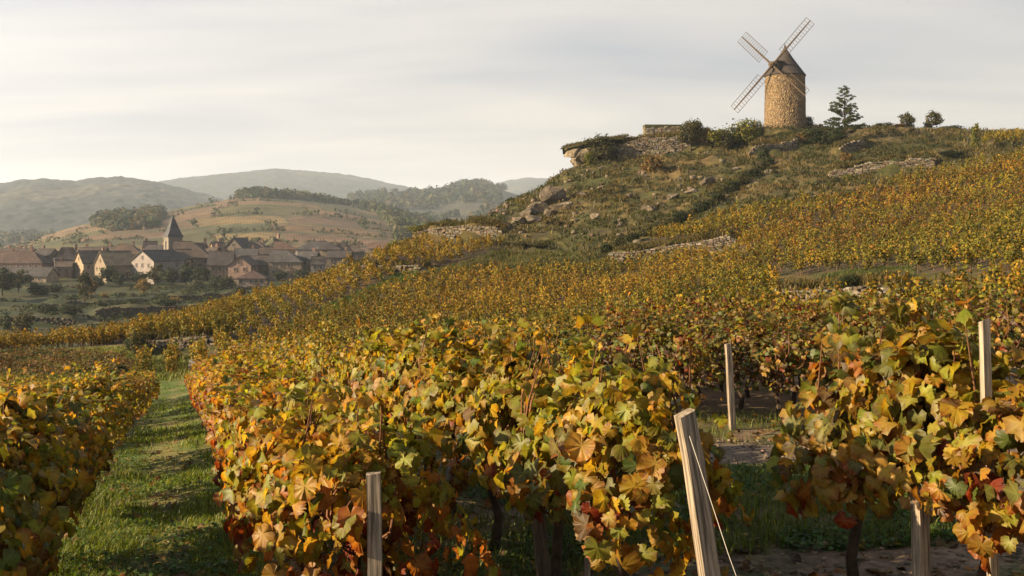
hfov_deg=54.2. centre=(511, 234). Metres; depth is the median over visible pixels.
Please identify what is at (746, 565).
fallen leaves
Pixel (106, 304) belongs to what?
garden scrub
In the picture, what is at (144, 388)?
grapevine
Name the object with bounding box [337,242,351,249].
house
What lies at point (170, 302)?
bush
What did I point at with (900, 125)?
bush
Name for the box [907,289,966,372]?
grapevine
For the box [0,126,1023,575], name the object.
ground
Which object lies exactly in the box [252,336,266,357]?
grapevine
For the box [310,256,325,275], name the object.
house
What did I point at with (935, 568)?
soil clods
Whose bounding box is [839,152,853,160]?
bush
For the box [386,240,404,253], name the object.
bush
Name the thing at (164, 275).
tree
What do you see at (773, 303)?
grapevine
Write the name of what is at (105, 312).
stone wall
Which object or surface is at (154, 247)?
house
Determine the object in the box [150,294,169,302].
bush
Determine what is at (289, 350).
grapevine
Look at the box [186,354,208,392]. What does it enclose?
grapevine
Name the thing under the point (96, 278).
bush
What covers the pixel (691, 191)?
boulder
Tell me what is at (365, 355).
grapevine
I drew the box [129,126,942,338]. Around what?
wall grass
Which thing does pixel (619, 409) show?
grapevine
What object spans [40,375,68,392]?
grapevine
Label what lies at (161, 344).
stone wall
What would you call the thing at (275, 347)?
grapevine
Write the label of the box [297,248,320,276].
house
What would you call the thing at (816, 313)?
grapevine
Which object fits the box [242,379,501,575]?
grapevine
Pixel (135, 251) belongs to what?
house
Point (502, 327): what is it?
grapevine
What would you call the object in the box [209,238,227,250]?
house
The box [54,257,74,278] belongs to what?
house
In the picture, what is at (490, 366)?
grapevine
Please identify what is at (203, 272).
tree
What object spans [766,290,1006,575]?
grapevine
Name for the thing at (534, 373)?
grapevine
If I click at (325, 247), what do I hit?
house
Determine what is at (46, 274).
house
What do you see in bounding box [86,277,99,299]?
tree
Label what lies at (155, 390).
grapevine
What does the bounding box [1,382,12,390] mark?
grapevine
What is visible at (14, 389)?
grapevine
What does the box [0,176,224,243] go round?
distant hill
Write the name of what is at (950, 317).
grapevine
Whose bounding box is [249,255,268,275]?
house
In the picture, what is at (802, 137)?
bush
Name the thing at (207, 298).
bush
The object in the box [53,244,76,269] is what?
house
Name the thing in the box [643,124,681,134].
ruined wall
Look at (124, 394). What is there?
grapevine
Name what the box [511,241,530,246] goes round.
bush
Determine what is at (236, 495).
grapevine
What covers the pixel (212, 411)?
grapevine
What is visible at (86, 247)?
house
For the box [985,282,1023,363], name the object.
grapevine
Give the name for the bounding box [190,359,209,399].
grapevine
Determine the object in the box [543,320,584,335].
grapevine
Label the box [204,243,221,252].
house
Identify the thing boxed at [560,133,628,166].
rock ledge
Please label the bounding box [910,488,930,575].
vine post
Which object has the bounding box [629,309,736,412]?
grapevine
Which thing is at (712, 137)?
bush
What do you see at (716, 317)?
grapevine
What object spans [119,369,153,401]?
grapevine
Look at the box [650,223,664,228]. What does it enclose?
bush
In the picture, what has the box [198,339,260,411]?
grapevine
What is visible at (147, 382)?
grapevine
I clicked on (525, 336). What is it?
grapevine
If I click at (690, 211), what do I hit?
bush
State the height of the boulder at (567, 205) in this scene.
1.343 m
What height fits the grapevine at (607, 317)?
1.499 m
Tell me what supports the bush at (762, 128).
on the ground at (762, 400)
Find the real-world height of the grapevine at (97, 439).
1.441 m
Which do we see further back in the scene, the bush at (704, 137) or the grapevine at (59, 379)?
the bush at (704, 137)
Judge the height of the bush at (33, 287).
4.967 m
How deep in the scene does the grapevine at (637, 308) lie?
21.91 m
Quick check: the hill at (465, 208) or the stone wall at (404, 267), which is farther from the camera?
the hill at (465, 208)
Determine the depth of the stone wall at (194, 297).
240.20 m
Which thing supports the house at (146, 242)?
on the ground at (762, 400)
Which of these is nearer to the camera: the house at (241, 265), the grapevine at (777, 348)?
the grapevine at (777, 348)
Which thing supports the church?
on the ground at (762, 400)
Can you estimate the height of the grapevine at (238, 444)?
1.409 m
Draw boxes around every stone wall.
[0,317,76,325]
[45,285,96,289]
[48,298,150,305]
[94,304,204,318]
[147,336,216,348]
[168,291,233,300]
[343,264,425,272]
[411,225,503,242]
[608,235,736,265]
[616,131,706,159]
[748,139,797,154]
[775,284,906,303]
[828,157,936,177]
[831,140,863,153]
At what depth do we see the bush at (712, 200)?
103.35 m
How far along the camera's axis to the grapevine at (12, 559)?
4.06 m
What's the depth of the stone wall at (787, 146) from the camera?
132.53 m
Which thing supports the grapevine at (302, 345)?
on the ground at (762, 400)
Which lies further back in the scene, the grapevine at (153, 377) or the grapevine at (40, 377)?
the grapevine at (40, 377)
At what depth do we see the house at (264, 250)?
320.07 m
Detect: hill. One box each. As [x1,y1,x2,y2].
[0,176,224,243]
[1,197,402,251]
[159,168,420,199]
[350,188,519,220]
[494,177,548,194]
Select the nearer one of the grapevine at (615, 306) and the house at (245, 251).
the grapevine at (615, 306)
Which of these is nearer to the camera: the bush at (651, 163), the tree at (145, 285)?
the bush at (651, 163)
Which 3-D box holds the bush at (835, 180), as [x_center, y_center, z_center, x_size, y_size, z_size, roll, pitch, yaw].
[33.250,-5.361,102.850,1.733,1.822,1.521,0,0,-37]
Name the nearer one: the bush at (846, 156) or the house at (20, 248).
the bush at (846, 156)
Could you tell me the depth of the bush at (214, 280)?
276.06 m
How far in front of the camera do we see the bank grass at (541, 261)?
91.70 m
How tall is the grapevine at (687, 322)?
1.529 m
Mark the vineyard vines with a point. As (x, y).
(668, 277)
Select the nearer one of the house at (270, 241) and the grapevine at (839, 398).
the grapevine at (839, 398)
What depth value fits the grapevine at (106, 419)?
12.16 m
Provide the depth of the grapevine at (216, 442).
8.62 m
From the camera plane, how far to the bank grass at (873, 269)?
54.37 m
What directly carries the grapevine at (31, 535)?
on the ground at (762, 400)
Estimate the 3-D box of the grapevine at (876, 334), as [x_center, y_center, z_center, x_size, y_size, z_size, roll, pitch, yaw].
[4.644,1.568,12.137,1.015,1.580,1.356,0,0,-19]
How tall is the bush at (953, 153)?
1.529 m
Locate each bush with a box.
[0,313,17,330]
[11,310,35,332]
[25,281,49,295]
[35,303,57,313]
[47,283,65,292]
[57,304,82,313]
[91,274,103,285]
[92,333,111,344]
[112,310,132,318]
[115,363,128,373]
[122,336,132,351]
[129,331,150,354]
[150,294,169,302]
[154,298,178,306]
[171,296,182,300]
[184,279,205,289]
[197,295,219,301]
[206,276,222,287]
[215,276,235,287]
[228,286,250,296]
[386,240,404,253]
[407,225,422,230]
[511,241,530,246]
[530,242,547,247]
[580,133,622,158]
[583,151,598,164]
[598,242,612,253]
[609,234,626,247]
[623,233,641,241]
[635,224,656,235]
[639,151,664,171]
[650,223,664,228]
[659,216,682,227]
[671,210,689,221]
[685,207,698,216]
[687,199,712,212]
[696,125,711,144]
[702,196,715,205]
[706,125,729,147]
[707,191,725,201]
[710,183,733,193]
[715,127,733,148]
[724,118,763,146]
[725,180,741,191]
[733,171,749,184]
[737,168,762,177]
[750,158,769,170]
[751,119,765,137]
[756,146,769,159]
[759,156,774,163]
[796,130,814,140]
[801,128,831,144]
[806,116,813,125]
[825,129,849,142]
[828,174,842,185]
[835,273,861,287]
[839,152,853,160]
[842,174,857,180]
[870,121,893,127]
[875,147,895,156]
[892,123,906,127]
[938,148,970,158]
[942,125,962,129]
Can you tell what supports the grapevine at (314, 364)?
on the ground at (762, 400)
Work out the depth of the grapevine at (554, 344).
12.12 m
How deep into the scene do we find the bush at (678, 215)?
98.10 m
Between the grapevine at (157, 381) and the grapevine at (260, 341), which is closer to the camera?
the grapevine at (260, 341)
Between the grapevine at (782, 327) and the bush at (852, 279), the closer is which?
the grapevine at (782, 327)
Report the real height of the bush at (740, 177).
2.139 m
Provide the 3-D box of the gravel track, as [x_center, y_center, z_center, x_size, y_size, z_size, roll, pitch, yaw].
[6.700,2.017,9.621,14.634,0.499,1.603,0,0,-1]
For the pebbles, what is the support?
on the ground at (762, 400)
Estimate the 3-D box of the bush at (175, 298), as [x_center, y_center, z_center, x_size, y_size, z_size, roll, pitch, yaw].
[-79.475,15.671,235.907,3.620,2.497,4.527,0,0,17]
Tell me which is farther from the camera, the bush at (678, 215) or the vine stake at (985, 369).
the bush at (678, 215)
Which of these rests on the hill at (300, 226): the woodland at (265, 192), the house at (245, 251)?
the woodland at (265, 192)
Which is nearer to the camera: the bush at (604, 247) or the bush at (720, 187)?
the bush at (604, 247)
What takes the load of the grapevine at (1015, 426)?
on the ground at (762, 400)
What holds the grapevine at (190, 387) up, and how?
on the ground at (762, 400)
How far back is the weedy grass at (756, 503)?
6.75 m
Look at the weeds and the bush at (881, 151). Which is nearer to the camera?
the weeds
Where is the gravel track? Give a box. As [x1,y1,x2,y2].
[445,443,1023,478]
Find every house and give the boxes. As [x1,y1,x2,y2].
[0,245,36,251]
[0,248,53,266]
[0,267,59,282]
[35,245,57,259]
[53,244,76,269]
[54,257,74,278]
[74,250,101,277]
[76,244,109,251]
[93,247,132,281]
[103,243,122,250]
[115,241,140,256]
[130,249,185,283]
[142,238,157,249]
[144,242,163,249]
[173,237,208,276]
[175,249,191,267]
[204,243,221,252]
[206,251,235,280]
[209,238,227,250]
[224,237,248,250]
[227,255,259,280]
[234,245,258,257]
[235,270,270,288]
[248,238,266,247]
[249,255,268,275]
[259,243,273,254]
[265,233,291,246]
[267,250,304,280]
[274,241,295,253]
[294,237,321,254]
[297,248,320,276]
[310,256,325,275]
[319,241,343,268]
[326,247,352,268]
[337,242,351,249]
[349,242,364,260]
[367,243,387,257]
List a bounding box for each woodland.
[0,227,59,243]
[87,204,167,231]
[234,186,351,205]
[346,178,507,219]
[350,198,441,241]
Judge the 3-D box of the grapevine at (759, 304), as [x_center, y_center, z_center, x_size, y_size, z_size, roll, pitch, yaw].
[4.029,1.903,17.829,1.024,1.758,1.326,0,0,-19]
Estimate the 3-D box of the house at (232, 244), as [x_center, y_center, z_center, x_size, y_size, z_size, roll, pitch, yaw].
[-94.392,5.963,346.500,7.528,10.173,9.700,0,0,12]
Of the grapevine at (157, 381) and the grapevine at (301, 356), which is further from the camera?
the grapevine at (157, 381)
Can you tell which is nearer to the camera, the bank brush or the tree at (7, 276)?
the bank brush
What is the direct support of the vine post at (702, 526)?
on the ground at (762, 400)
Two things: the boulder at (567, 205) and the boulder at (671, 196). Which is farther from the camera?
the boulder at (567, 205)
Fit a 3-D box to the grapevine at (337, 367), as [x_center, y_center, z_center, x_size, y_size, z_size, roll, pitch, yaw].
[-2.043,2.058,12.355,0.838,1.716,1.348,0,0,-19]
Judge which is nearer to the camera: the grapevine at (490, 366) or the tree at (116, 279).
the grapevine at (490, 366)
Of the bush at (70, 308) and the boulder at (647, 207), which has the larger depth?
the bush at (70, 308)
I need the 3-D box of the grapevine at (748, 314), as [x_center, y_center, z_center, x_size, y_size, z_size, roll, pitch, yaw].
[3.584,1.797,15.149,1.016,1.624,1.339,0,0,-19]
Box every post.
[189,359,194,369]
[366,471,381,575]
[532,508,550,575]
[674,408,720,575]
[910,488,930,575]
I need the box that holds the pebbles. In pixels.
[468,438,1021,475]
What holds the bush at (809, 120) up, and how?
on the ground at (762, 400)
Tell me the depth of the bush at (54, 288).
261.91 m
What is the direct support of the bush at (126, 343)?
on the ground at (762, 400)
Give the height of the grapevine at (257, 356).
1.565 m
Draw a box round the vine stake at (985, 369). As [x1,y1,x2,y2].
[978,318,998,575]
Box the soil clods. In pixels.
[292,486,1023,575]
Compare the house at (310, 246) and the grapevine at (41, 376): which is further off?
the house at (310, 246)
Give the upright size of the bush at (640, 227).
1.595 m
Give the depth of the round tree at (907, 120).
149.56 m
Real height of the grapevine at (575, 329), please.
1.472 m
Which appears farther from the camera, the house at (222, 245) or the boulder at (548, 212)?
the house at (222, 245)
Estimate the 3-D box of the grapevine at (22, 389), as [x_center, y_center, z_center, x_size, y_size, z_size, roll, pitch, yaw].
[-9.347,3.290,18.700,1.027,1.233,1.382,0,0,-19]
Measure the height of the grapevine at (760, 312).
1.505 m
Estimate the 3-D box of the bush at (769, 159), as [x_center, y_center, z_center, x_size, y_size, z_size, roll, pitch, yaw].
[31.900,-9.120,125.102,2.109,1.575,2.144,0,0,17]
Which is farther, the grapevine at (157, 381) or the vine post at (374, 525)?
the grapevine at (157, 381)
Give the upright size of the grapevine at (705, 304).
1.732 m
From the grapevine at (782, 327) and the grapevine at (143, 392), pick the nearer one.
the grapevine at (782, 327)
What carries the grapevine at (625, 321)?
on the ground at (762, 400)
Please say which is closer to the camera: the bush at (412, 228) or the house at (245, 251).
the bush at (412, 228)
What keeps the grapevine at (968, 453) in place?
on the ground at (762, 400)
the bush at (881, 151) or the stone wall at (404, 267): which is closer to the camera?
the stone wall at (404, 267)
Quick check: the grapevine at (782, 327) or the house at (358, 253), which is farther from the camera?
the house at (358, 253)
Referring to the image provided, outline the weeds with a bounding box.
[51,444,1017,575]
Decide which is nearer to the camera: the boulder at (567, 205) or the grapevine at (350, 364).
the grapevine at (350, 364)
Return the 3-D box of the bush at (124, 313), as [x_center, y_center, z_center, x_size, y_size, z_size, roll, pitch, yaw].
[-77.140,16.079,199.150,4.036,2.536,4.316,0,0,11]
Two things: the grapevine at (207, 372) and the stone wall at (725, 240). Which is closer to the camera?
the grapevine at (207, 372)
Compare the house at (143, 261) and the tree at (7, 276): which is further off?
the house at (143, 261)
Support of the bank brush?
on the ground at (762, 400)
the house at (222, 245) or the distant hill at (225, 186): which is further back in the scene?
the distant hill at (225, 186)
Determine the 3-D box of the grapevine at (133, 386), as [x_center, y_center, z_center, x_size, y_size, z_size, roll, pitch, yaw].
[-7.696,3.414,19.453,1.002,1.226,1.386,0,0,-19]
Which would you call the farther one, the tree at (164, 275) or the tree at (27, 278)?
the tree at (164, 275)
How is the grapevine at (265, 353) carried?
on the ground at (762, 400)
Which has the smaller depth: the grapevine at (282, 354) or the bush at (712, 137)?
the grapevine at (282, 354)
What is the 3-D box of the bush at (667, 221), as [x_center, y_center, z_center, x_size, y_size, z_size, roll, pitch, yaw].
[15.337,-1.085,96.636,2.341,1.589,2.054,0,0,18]
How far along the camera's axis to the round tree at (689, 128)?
137.69 m
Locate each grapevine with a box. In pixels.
[0,367,103,538]
[0,372,98,531]
[0,386,75,575]
[0,391,69,575]
[0,500,39,575]
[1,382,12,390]
[5,373,37,391]
[5,376,28,391]
[6,379,30,392]
[23,374,43,384]
[26,372,49,384]
[34,378,62,394]
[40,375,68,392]
[42,371,119,478]
[42,383,109,476]
[48,373,69,389]
[60,374,128,458]
[62,362,135,439]
[85,358,138,424]
[93,373,137,423]
[108,374,148,435]
[111,373,150,408]
[111,375,142,435]
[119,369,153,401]
[122,367,151,408]
[128,372,149,393]
[131,371,158,397]
[133,369,154,398]
[140,368,158,399]
[143,368,160,391]
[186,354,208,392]
[188,354,215,405]
[190,358,218,397]
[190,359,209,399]
[191,346,241,416]
[191,354,215,393]
[193,357,219,410]
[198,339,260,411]
[198,345,273,412]
[199,340,263,393]
[199,360,260,430]
[204,351,279,435]
[205,358,323,488]
[206,352,294,448]
[209,354,324,459]
[213,380,422,575]
[215,368,340,534]
[224,372,379,521]
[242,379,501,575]
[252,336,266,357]
[252,338,264,346]
[255,343,266,362]
[258,338,276,361]
[263,340,283,360]
[266,337,291,361]
[268,344,287,362]
[272,343,290,371]
[279,332,307,368]
[284,338,323,375]
[285,339,309,370]
[295,329,347,385]
[300,320,349,379]
[305,331,349,390]
[319,334,383,417]
[329,314,390,398]
[337,328,418,437]
[348,319,431,430]
[373,309,475,478]
[389,318,508,516]
[416,318,550,550]
[430,325,482,345]
[460,315,507,350]
[460,321,486,335]
[463,317,646,575]
[494,307,546,346]
[502,315,564,372]
[506,313,754,575]
[525,312,609,373]
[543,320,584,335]
[557,314,611,362]
[563,323,604,358]
[569,318,647,368]
[583,310,642,353]
[592,301,688,379]
[600,295,632,320]
[610,305,659,366]
[613,299,656,321]
[618,294,653,316]
[624,309,694,368]
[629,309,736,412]
[637,290,681,323]
[642,307,685,364]
[656,300,702,324]
[658,316,746,402]
[666,305,724,387]
[679,287,720,323]
[684,299,724,376]
[685,306,794,409]
[686,300,757,391]
[694,292,729,316]
[711,293,765,378]
[713,299,795,397]
[717,287,776,372]
[732,311,837,416]
[734,305,792,362]
[743,308,820,403]
[748,290,804,375]
[761,306,814,391]
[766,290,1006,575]
[782,291,833,361]
[784,293,885,384]
[800,294,877,360]
[811,295,1023,575]
[831,300,948,368]
[844,292,933,349]
[903,295,997,351]
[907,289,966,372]
[937,282,1023,381]
[938,297,1023,376]
[984,414,1023,532]
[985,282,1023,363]
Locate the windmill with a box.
[731,17,813,128]
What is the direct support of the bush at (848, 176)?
on the ground at (762, 400)
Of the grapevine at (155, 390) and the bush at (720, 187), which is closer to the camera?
the grapevine at (155, 390)
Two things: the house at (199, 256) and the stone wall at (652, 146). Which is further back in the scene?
the house at (199, 256)
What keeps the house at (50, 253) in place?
on the ground at (762, 400)
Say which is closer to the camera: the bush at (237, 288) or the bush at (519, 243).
the bush at (519, 243)
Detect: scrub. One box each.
[0,284,269,347]
[448,124,1015,267]
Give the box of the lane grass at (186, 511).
[48,378,300,575]
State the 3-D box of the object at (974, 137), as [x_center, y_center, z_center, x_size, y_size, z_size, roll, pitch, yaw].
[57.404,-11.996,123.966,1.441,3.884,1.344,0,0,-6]
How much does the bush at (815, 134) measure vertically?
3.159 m
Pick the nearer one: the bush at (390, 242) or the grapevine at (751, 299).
the grapevine at (751, 299)
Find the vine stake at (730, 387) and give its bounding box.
[724,343,736,430]
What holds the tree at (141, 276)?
on the ground at (762, 400)
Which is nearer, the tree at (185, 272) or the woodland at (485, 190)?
the tree at (185, 272)
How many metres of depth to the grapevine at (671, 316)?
14.97 m
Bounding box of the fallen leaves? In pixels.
[57,412,1023,575]
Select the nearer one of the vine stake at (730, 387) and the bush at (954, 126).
the vine stake at (730, 387)
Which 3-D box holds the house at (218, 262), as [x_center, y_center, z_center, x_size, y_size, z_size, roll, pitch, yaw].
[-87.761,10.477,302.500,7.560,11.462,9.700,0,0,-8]
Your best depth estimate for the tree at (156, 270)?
281.09 m
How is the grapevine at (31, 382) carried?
on the ground at (762, 400)
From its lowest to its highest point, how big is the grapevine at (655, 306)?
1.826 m
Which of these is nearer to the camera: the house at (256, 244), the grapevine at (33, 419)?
the grapevine at (33, 419)
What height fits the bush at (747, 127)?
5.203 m
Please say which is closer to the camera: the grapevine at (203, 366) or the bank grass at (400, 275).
the grapevine at (203, 366)
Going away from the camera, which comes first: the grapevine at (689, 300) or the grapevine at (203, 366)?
the grapevine at (203, 366)
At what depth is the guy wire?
3.81 m
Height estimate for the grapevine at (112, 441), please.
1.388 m
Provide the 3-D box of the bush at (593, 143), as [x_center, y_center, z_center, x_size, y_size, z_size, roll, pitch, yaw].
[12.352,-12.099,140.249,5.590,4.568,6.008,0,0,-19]
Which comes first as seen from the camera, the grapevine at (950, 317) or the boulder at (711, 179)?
the grapevine at (950, 317)
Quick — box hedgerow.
[0,194,391,247]
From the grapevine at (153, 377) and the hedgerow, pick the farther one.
the hedgerow
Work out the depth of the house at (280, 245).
323.10 m
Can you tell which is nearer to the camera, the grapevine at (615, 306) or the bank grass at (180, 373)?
the grapevine at (615, 306)
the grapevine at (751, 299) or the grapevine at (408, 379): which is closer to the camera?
the grapevine at (408, 379)
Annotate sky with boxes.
[0,0,1023,188]
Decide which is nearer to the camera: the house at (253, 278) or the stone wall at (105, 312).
the stone wall at (105, 312)
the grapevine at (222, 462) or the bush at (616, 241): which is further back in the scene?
the bush at (616, 241)
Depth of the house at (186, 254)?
302.66 m
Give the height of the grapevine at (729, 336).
1.520 m
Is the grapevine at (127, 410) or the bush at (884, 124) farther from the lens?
the bush at (884, 124)
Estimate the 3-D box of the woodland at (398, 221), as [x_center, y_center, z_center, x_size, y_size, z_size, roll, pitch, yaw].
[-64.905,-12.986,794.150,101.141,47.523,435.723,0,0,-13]
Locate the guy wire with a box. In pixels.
[689,436,735,574]
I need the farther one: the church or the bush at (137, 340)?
the church
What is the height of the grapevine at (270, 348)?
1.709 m
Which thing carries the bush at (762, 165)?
on the ground at (762, 400)
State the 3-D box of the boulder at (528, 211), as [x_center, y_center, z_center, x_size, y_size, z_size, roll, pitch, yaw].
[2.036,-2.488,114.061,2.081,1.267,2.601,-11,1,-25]
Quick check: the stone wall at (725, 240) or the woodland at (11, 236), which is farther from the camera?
the woodland at (11, 236)
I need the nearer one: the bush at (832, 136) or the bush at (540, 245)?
the bush at (540, 245)
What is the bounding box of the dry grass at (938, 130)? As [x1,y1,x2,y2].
[441,123,1023,269]
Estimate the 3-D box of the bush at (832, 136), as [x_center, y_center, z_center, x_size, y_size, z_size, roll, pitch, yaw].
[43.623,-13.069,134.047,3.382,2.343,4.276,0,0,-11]
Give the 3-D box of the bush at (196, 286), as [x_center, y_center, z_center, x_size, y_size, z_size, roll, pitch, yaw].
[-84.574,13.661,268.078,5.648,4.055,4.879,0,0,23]
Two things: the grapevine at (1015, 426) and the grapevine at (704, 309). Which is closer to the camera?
the grapevine at (1015, 426)
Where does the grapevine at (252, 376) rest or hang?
on the ground at (762, 400)
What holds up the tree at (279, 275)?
on the ground at (762, 400)
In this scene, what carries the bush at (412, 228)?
on the ground at (762, 400)
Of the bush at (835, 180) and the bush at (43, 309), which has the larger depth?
the bush at (43, 309)
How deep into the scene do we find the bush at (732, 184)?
109.68 m
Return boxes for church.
[162,215,207,249]
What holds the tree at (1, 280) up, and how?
on the ground at (762, 400)
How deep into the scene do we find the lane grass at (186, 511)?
9.12 m
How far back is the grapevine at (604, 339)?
13.93 m
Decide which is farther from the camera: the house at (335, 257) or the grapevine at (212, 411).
the house at (335, 257)
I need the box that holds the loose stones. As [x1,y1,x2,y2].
[448,149,777,242]
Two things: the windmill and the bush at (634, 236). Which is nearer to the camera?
the bush at (634, 236)
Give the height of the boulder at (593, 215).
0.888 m
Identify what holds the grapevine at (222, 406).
on the ground at (762, 400)
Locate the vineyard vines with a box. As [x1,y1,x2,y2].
[0,127,1023,372]
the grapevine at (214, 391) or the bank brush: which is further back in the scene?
the bank brush
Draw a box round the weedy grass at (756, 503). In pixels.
[43,405,958,575]
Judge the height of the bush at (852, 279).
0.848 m
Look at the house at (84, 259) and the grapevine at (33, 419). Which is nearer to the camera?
the grapevine at (33, 419)
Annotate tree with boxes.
[0,265,17,295]
[0,277,5,286]
[9,269,33,291]
[76,269,93,301]
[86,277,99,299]
[99,265,117,284]
[110,272,127,286]
[129,271,147,283]
[134,279,150,293]
[146,263,164,285]
[158,267,180,283]
[178,264,193,285]
[188,266,211,283]
[272,271,288,280]
[290,269,308,279]
[674,118,705,151]
[820,85,866,138]
[897,111,916,127]
[923,108,943,127]
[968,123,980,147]
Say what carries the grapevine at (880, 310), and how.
on the ground at (762, 400)
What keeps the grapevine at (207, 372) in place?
on the ground at (762, 400)
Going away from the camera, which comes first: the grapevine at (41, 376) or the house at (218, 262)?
the grapevine at (41, 376)
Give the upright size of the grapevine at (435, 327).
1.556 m
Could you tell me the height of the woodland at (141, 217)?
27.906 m
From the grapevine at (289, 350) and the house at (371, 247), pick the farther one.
the house at (371, 247)
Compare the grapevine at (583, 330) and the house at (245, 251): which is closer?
the grapevine at (583, 330)
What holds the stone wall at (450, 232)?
on the ground at (762, 400)
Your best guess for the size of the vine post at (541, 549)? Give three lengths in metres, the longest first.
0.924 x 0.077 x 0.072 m
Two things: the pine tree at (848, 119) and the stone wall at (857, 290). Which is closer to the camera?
the stone wall at (857, 290)
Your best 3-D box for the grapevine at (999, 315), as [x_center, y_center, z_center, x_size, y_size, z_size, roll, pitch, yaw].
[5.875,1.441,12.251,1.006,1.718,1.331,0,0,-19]
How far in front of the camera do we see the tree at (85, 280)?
225.71 m
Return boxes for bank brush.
[0,345,137,375]
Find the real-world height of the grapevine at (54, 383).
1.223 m
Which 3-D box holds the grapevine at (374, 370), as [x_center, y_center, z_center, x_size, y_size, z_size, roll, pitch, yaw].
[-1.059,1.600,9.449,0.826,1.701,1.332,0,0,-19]
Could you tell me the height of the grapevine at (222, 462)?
1.433 m
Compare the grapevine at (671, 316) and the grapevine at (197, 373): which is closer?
the grapevine at (671, 316)
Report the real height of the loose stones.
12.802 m
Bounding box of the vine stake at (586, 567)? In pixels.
[584,540,589,575]
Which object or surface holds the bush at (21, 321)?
on the ground at (762, 400)
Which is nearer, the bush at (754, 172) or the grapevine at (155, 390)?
the grapevine at (155, 390)
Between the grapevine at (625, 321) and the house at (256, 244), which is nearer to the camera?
the grapevine at (625, 321)
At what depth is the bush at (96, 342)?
67.77 m
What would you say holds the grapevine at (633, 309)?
on the ground at (762, 400)
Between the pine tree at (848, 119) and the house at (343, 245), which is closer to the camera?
the pine tree at (848, 119)
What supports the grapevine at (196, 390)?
on the ground at (762, 400)
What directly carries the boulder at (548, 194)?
on the ground at (762, 400)
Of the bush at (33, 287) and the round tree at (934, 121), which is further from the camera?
the bush at (33, 287)
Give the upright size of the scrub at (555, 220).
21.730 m
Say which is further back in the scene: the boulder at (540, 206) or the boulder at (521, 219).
the boulder at (540, 206)
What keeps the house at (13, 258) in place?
on the ground at (762, 400)
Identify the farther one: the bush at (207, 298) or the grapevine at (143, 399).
the bush at (207, 298)
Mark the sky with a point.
(421, 94)
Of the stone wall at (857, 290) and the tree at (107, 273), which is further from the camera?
the tree at (107, 273)
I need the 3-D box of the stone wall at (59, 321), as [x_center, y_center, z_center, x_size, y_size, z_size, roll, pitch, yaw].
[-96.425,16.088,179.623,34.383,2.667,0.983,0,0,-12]
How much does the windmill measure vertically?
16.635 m
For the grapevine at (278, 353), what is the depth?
20.04 m
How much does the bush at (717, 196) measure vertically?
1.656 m
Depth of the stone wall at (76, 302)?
225.21 m
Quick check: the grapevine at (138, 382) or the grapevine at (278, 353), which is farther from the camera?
the grapevine at (138, 382)
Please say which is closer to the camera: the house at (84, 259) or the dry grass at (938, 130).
the dry grass at (938, 130)
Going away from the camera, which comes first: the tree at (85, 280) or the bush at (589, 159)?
the bush at (589, 159)
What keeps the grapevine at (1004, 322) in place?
on the ground at (762, 400)
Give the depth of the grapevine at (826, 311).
15.43 m
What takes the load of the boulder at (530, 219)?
on the ground at (762, 400)
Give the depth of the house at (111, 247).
351.29 m
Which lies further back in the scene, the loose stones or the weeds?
the loose stones
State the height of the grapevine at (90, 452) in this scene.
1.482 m
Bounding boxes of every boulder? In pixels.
[511,216,525,223]
[518,208,535,215]
[525,215,540,223]
[526,201,548,212]
[539,185,565,204]
[543,209,557,216]
[550,202,572,210]
[590,212,598,218]
[640,204,654,211]
[667,193,679,199]
[684,188,698,193]
[699,176,715,185]
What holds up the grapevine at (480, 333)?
on the ground at (762, 400)
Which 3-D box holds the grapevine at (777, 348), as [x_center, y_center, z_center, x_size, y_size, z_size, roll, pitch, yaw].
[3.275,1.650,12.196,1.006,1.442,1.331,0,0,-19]
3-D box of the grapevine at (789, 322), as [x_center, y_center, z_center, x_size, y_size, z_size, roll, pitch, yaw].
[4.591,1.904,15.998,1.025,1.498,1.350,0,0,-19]
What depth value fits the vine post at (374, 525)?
4.32 m
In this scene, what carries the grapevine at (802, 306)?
on the ground at (762, 400)
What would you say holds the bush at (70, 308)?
on the ground at (762, 400)
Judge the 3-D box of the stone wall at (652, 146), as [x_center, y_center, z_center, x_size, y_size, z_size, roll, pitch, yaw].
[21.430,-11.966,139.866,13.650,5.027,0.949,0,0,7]
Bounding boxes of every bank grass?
[0,344,190,380]
[277,270,415,329]
[354,249,614,273]
[813,265,914,277]
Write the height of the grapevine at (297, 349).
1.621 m
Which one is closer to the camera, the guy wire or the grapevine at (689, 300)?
the guy wire
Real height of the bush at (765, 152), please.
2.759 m
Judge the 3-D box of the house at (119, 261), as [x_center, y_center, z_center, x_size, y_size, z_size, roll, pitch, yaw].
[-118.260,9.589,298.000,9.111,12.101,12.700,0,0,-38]
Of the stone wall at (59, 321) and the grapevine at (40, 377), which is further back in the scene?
the stone wall at (59, 321)

